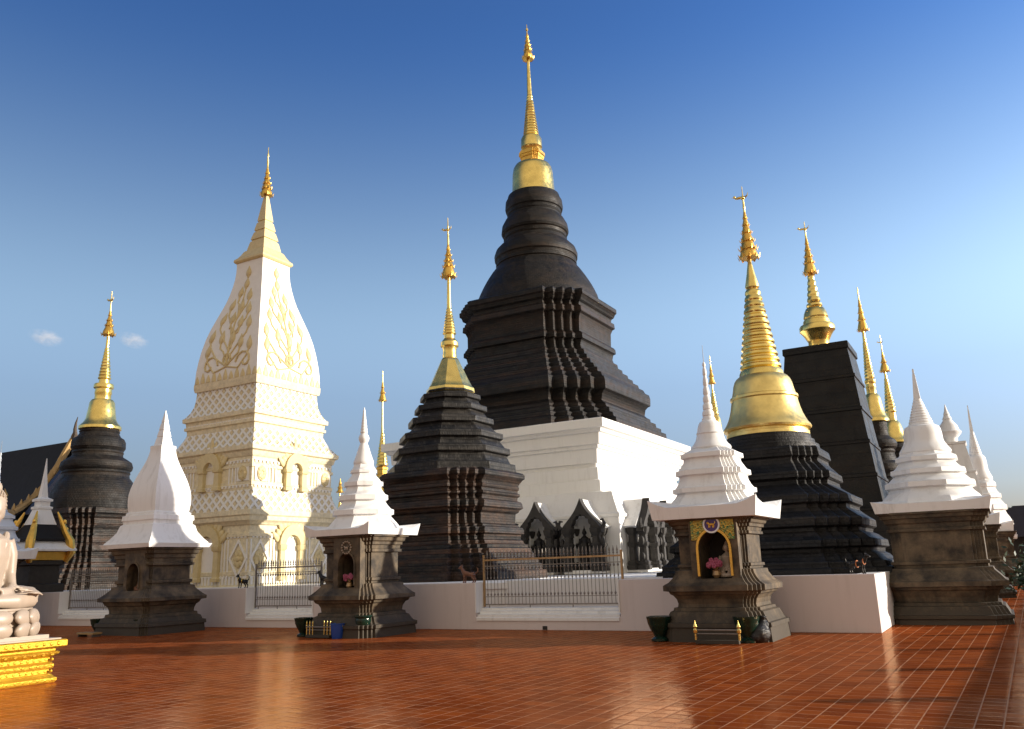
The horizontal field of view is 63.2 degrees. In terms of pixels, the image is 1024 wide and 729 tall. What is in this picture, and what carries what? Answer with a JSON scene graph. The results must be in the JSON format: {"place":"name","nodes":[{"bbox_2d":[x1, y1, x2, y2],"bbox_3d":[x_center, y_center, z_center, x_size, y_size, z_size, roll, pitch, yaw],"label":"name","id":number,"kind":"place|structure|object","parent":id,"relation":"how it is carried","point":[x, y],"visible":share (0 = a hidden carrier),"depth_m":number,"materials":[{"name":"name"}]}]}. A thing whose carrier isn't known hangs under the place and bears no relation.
{"place":"outdoors","nodes":[
{"label":"outdoors","id":0,"kind":"place"},
{"bbox_2d":[14,459,76,592],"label":"ornate pavilion","id":1,"kind":"structure","parent":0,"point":[44,533],"depth_m":32.62,"materials":[{"name":"stone"}]},
{"bbox_2d":[0,586,1023,728],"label":"courtyard floor","id":2,"kind":"structure","parent":0,"point":[895,676],"depth_m":11.68,"materials":[{"name":"tile"}]},
{"bbox_2d":[0,446,38,568],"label":"shrine","id":3,"kind":"object","parent":2,"relation":"on","point":[7,524],"visible":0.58,"depth_m":30.40,"materials":[{"name":"white stone"}]},
{"bbox_2d":[0,637,67,688],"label":"gold pedestal","id":4,"kind":"object","parent":2,"relation":"on","point":[25,662],"visible":1,"depth_m":13.09,"materials":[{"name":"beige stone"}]},
{"bbox_2d":[0,482,48,641],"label":"seated buddha","id":5,"kind":"object","parent":4,"relation":"on","point":[19,617],"visible":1,"depth_m":13.39,"materials":[{"name":"beige stone"}]},
{"bbox_2d":[0,417,77,531],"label":"temple hall","id":6,"kind":"structure","parent":2,"relation":"on","point":[22,473],"depth_m":55.56,"materials":[{"name":"black tile"}]},
{"bbox_2d":[77,632,101,636],"bbox_3d":[-12.256,7.830,24.124,0.750,0.125,0.300,-9,-16,29],"label":"bench","id":7,"kind":"object","parent":2,"relation":"on","point":[92,634],"visible":1,"depth_m":24.01,"materials":[{"name":"brown wood"}]},
{"bbox_2d":[90,618,101,631],"bbox_3d":[-12.504,7.918,25.134,0.470,0.450,0.470,-9,-16,29],"label":"glazed urn","id":8,"kind":"object","parent":2,"relation":"on","point":[93,621],"visible":0.4,"depth_m":24.98,"materials":[{"name":"green ceramic"}]},
{"bbox_2d":[94,411,211,635],"bbox_3d":[-11.041,4.826,25.982,2.388,6.885,2.388,-9,-16,29],"label":"shrine","id":9,"kind":"object","parent":2,"relation":"on","point":[156,543],"visible":0.99,"depth_m":25.15,"materials":[{"name":"white paint"}]},
{"bbox_2d":[294,617,313,636],"bbox_3d":[-5.405,6.812,21.591,0.494,0.472,0.494,-9,-16,29],"label":"glazed urn","id":10,"kind":"object","parent":2,"relation":"on","point":[300,622],"visible":0.8,"depth_m":21.43,"materials":[{"name":"green ceramic"}]},
{"bbox_2d":[305,621,330,637],"bbox_3d":[-4.841,6.622,20.810,0.836,0.405,0.100,-9,-16,29],"label":"offering rail","id":11,"kind":"object","parent":2,"relation":"on","point":[316,636],"visible":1,"depth_m":20.77,"materials":[{"name":"gold metal"}]},
{"bbox_2d":[330,623,344,638],"bbox_3d":[-4.312,6.582,20.558,0.380,0.360,0.377,-9,-16,29],"label":"bucket","id":12,"kind":"object","parent":2,"relation":"on","point":[336,631],"visible":1,"depth_m":20.43,"materials":[{"name":"blue plastic"}]},
{"bbox_2d":[304,407,419,638],"bbox_3d":[-3.990,4.135,22.287,2.308,6.074,2.308,-9,-16,29],"label":"shrine","id":13,"kind":"object","parent":2,"relation":"on","point":[362,536],"visible":0.97,"depth_m":21.38,"materials":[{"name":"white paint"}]},
{"bbox_2d":[343,573,352,587],"bbox_3d":[-4.137,5.491,21.133,0.345,0.387,0.180,-9,-16,29],"label":"flower bouquet","id":14,"kind":"object","parent":13,"relation":"on","point":[349,584],"visible":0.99,"depth_m":21.07,"materials":[{"name":"pink plant"}]},
{"bbox_2d":[63,571,662,609],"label":"terrace","id":15,"kind":"structure","parent":2,"relation":"on","point":[613,583],"depth_m":24.44,"materials":[{"name":"white paint"}]},
{"bbox_2d":[49,294,132,590],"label":"chedi","id":16,"kind":"structure","parent":15,"relation":"on","point":[89,494],"depth_m":39.56,"materials":[{"name":"black stone"}]},
{"bbox_2d":[176,147,338,587],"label":"cream tower","id":17,"kind":"structure","parent":15,"relation":"on","point":[257,457],"depth_m":32.98,"materials":[{"name":"beige stone"}]},
{"bbox_2d":[336,478,342,507],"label":"chedi","id":18,"kind":"structure","parent":15,"relation":"on","point":[339,490],"depth_m":57.58,"materials":[{"name":"gold metal"}]},
{"bbox_2d":[376,371,387,490],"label":"chedi","id":19,"kind":"structure","parent":15,"relation":"on","point":[382,465],"depth_m":55.07,"materials":[{"name":"gold metal"}]},
{"bbox_2d":[379,218,562,606],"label":"chedi","id":20,"kind":"structure","parent":15,"relation":"on","point":[452,479],"depth_m":26.91,"materials":[{"name":"weathered dark brick"},{"name":"gold"}]},
{"bbox_2d":[381,24,690,574],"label":"chedi","id":21,"kind":"structure","parent":15,"relation":"on","point":[595,453],"depth_m":42.52,"materials":[{"name":"charcoal brick and dark carved stone"},{"name":"white paint"},{"name":"gold"}]},
{"bbox_2d":[533,530,544,568],"bbox_3d":[1.206,8.138,36.518,0.503,1.902,0.503,2,-14,-14],"label":"standing buddha","id":22,"kind":"object","parent":21,"relation":"in","point":[539,542],"visible":0.65,"depth_m":36.43,"materials":[{"name":"black metal"}]},
{"bbox_2d":[578,528,591,569],"bbox_3d":[3.112,7.820,35.466,0.503,1.902,0.503,2,-14,-14],"label":"standing buddha","id":23,"kind":"object","parent":21,"relation":"in","point":[584,540],"visible":0.73,"depth_m":35.36,"materials":[{"name":"black metal"}]},
{"bbox_2d":[708,355,722,430],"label":"chedi","id":24,"kind":"structure","parent":15,"relation":"on","point":[713,400],"depth_m":62.94,"materials":[{"name":"gold metal"}]},
{"bbox_2d":[656,186,893,577],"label":"chedi","id":25,"kind":"structure","parent":15,"relation":"on","point":[823,524],"depth_m":22.03,"materials":[{"name":"black stone"}]},
{"bbox_2d":[782,223,892,554],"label":"tower","id":26,"kind":"structure","parent":15,"relation":"on","point":[821,371],"depth_m":31.94,"materials":[{"name":"black stone"}]},
{"bbox_2d":[856,288,897,482],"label":"chedi","id":27,"kind":"structure","parent":15,"relation":"on","point":[887,443],"depth_m":50.06,"materials":[{"name":"gold metal"}]},
{"bbox_2d":[877,335,903,457],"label":"chedi","id":28,"kind":"structure","parent":15,"relation":"on","point":[895,429],"depth_m":60.40,"materials":[{"name":"gold metal"}]},
{"bbox_2d":[354,615,371,625],"bbox_3d":[-3.666,6.455,20.502,0.440,0.539,0.440,-9,-16,29],"label":"glazed urn","id":29,"kind":"object","parent":2,"relation":"on","point":[363,620],"visible":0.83,"depth_m":20.38,"materials":[{"name":"green ceramic"}]},
{"bbox_2d":[33,571,894,632],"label":"enclosing wall","id":30,"kind":"structure","parent":2,"relation":"on","point":[846,603],"depth_m":20.83,"materials":[{"name":"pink paint"}]},
{"bbox_2d":[68,567,118,609],"bbox_3d":[-15.296,8.291,30.640,3.230,1.565,0.064,-9,-16,29],"label":"metal fence","id":31,"kind":"object","parent":30,"relation":"on","point":[81,581],"visible":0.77,"depth_m":30.86,"materials":[{"name":"grey metal"}]},
{"bbox_2d":[236,573,249,587],"bbox_3d":[-8.694,6.972,26.855,0.607,0.469,0.160,-9,-16,29],"label":"animal statue","id":32,"kind":"object","parent":30,"relation":"on","point":[242,581],"visible":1,"depth_m":26.82,"materials":[{"name":"black metal"}]},
{"bbox_2d":[254,557,322,608],"bbox_3d":[-7.032,6.901,26.080,2.830,1.585,0.064,-9,-16,29],"label":"metal fence","id":33,"kind":"object","parent":30,"relation":"on","point":[283,574],"visible":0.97,"depth_m":26.17,"materials":[{"name":"grey metal"}]},
{"bbox_2d":[317,570,326,585],"bbox_3d":[-5.664,6.451,25.185,0.646,0.499,0.171,-9,-16,29],"label":"animal statue","id":34,"kind":"object","parent":30,"relation":"on","point":[322,577],"visible":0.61,"depth_m":25.20,"materials":[{"name":"black metal"}]},
{"bbox_2d":[458,564,477,582],"bbox_3d":[-1.193,5.709,22.738,0.646,0.499,0.171,-9,-16,29],"label":"animal statue","id":35,"kind":"object","parent":30,"relation":"on","point":[472,575],"visible":1,"depth_m":22.70,"materials":[{"name":"brown ceramic"}]},
{"bbox_2d":[482,545,623,607],"bbox_3d":[0.997,5.573,21.642,4.090,1.575,0.064,-9,-16,29],"label":"metal fence","id":36,"kind":"object","parent":30,"relation":"on","point":[553,566],"visible":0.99,"depth_m":21.64,"materials":[{"name":"grey metal"}]},
{"bbox_2d":[844,553,869,573],"bbox_3d":[7.472,4.289,17.975,0.155,0.454,0.587,10,-18,-39],"label":"animal statue","id":37,"kind":"object","parent":30,"relation":"on","point":[857,563],"visible":1,"depth_m":17.90,"materials":[{"name":"black metal"}]},
{"bbox_2d":[646,615,670,641],"bbox_3d":[3.035,5.438,17.126,0.517,0.495,0.517,-9,-16,29],"label":"glazed urn","id":38,"kind":"object","parent":2,"relation":"on","point":[658,626],"visible":0.99,"depth_m":16.97,"materials":[{"name":"green ceramic"}]},
{"bbox_2d":[693,620,740,644],"bbox_3d":[3.947,5.154,16.025,0.940,0.435,0.100,-9,-16,29],"label":"offering rail","id":39,"kind":"object","parent":2,"relation":"on","point":[696,630],"visible":1,"depth_m":15.96,"materials":[{"name":"gold metal"}]},
{"bbox_2d":[647,348,790,642],"bbox_3d":[4.407,2.658,18.104,2.285,6.372,2.285,-9,-16,29],"label":"shrine","id":40,"kind":"object","parent":2,"relation":"on","point":[711,509],"visible":0.98,"depth_m":17.16,"materials":[{"name":"grey stone"}]},
{"bbox_2d":[706,557,722,577],"bbox_3d":[4.155,4.150,17.006,0.352,0.412,0.180,-9,-16,29],"label":"flower bouquet","id":41,"kind":"object","parent":40,"relation":"on","point":[716,563],"visible":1,"depth_m":16.95,"materials":[{"name":"pink plant"}]},
{"bbox_2d":[717,541,731,576],"bbox_3d":[4.441,3.989,17.157,0.610,0.761,0.445,-9,-16,29],"label":"seated buddha","id":42,"kind":"object","parent":40,"relation":"in","point":[724,558],"visible":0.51,"depth_m":17.04,"materials":[{"name":"beige stone"}]},
{"bbox_2d":[732,616,759,643],"bbox_3d":[4.587,5.167,16.223,0.517,0.495,0.517,-9,-16,29],"label":"glazed urn","id":43,"kind":"object","parent":2,"relation":"on","point":[748,626],"visible":0.91,"depth_m":16.06,"materials":[{"name":"green ceramic"}]},
{"bbox_2d":[751,615,770,642],"bbox_3d":[4.813,5.158,16.182,0.418,0.530,0.332,-2,-14,0],"label":"rubbish bag","id":44,"kind":"object","parent":2,"relation":"on","point":[761,633],"visible":0.91,"depth_m":16.04,"materials":[{"name":"black plastic"}]},
{"bbox_2d":[870,369,1014,624],"bbox_3d":[10.356,3.167,20.558,2.704,6.286,2.704,-9,-16,29],"label":"shrine","id":45,"kind":"object","parent":2,"relation":"on","point":[932,510],"visible":0.99,"depth_m":19.40,"materials":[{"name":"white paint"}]},
{"bbox_2d":[939,404,1017,597],"bbox_3d":[16.779,5.061,31.183,2.704,7.259,2.704,-9,-16,29],"label":"shrine","id":46,"kind":"object","parent":2,"relation":"on","point":[950,430],"visible":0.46,"depth_m":30.27,"materials":[{"name":"grey stone"}]},
{"bbox_2d":[967,405,1022,585],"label":"shrine","id":47,"kind":"object","parent":2,"relation":"on","point":[1006,531],"visible":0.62,"depth_m":40.56,"materials":[{"name":"white paint"}]},
{"bbox_2d":[1001,538,1023,592],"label":"potted plant","id":48,"kind":"object","parent":2,"relation":"on","point":[1020,579],"visible":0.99,"depth_m":22.11,"materials":[{"name":"green plant"}]},
{"bbox_2d":[1006,505,1023,561],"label":"side hall","id":49,"kind":"structure","parent":2,"relation":"on","point":[1015,514],"depth_m":82.08,"materials":[{"name":"paint"}]},
{"bbox_2d":[1009,543,1023,583],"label":"potted plant","id":50,"kind":"object","parent":2,"relation":"on","point":[1019,573],"visible":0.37,"depth_m":25.04,"materials":[{"name":"green plant"}]},
{"bbox_2d":[0,0,1023,574],"label":"sky","id":51,"kind":"structure","parent":0,"point":[136,136],"materials":[{"name":"blue"}]}
]}

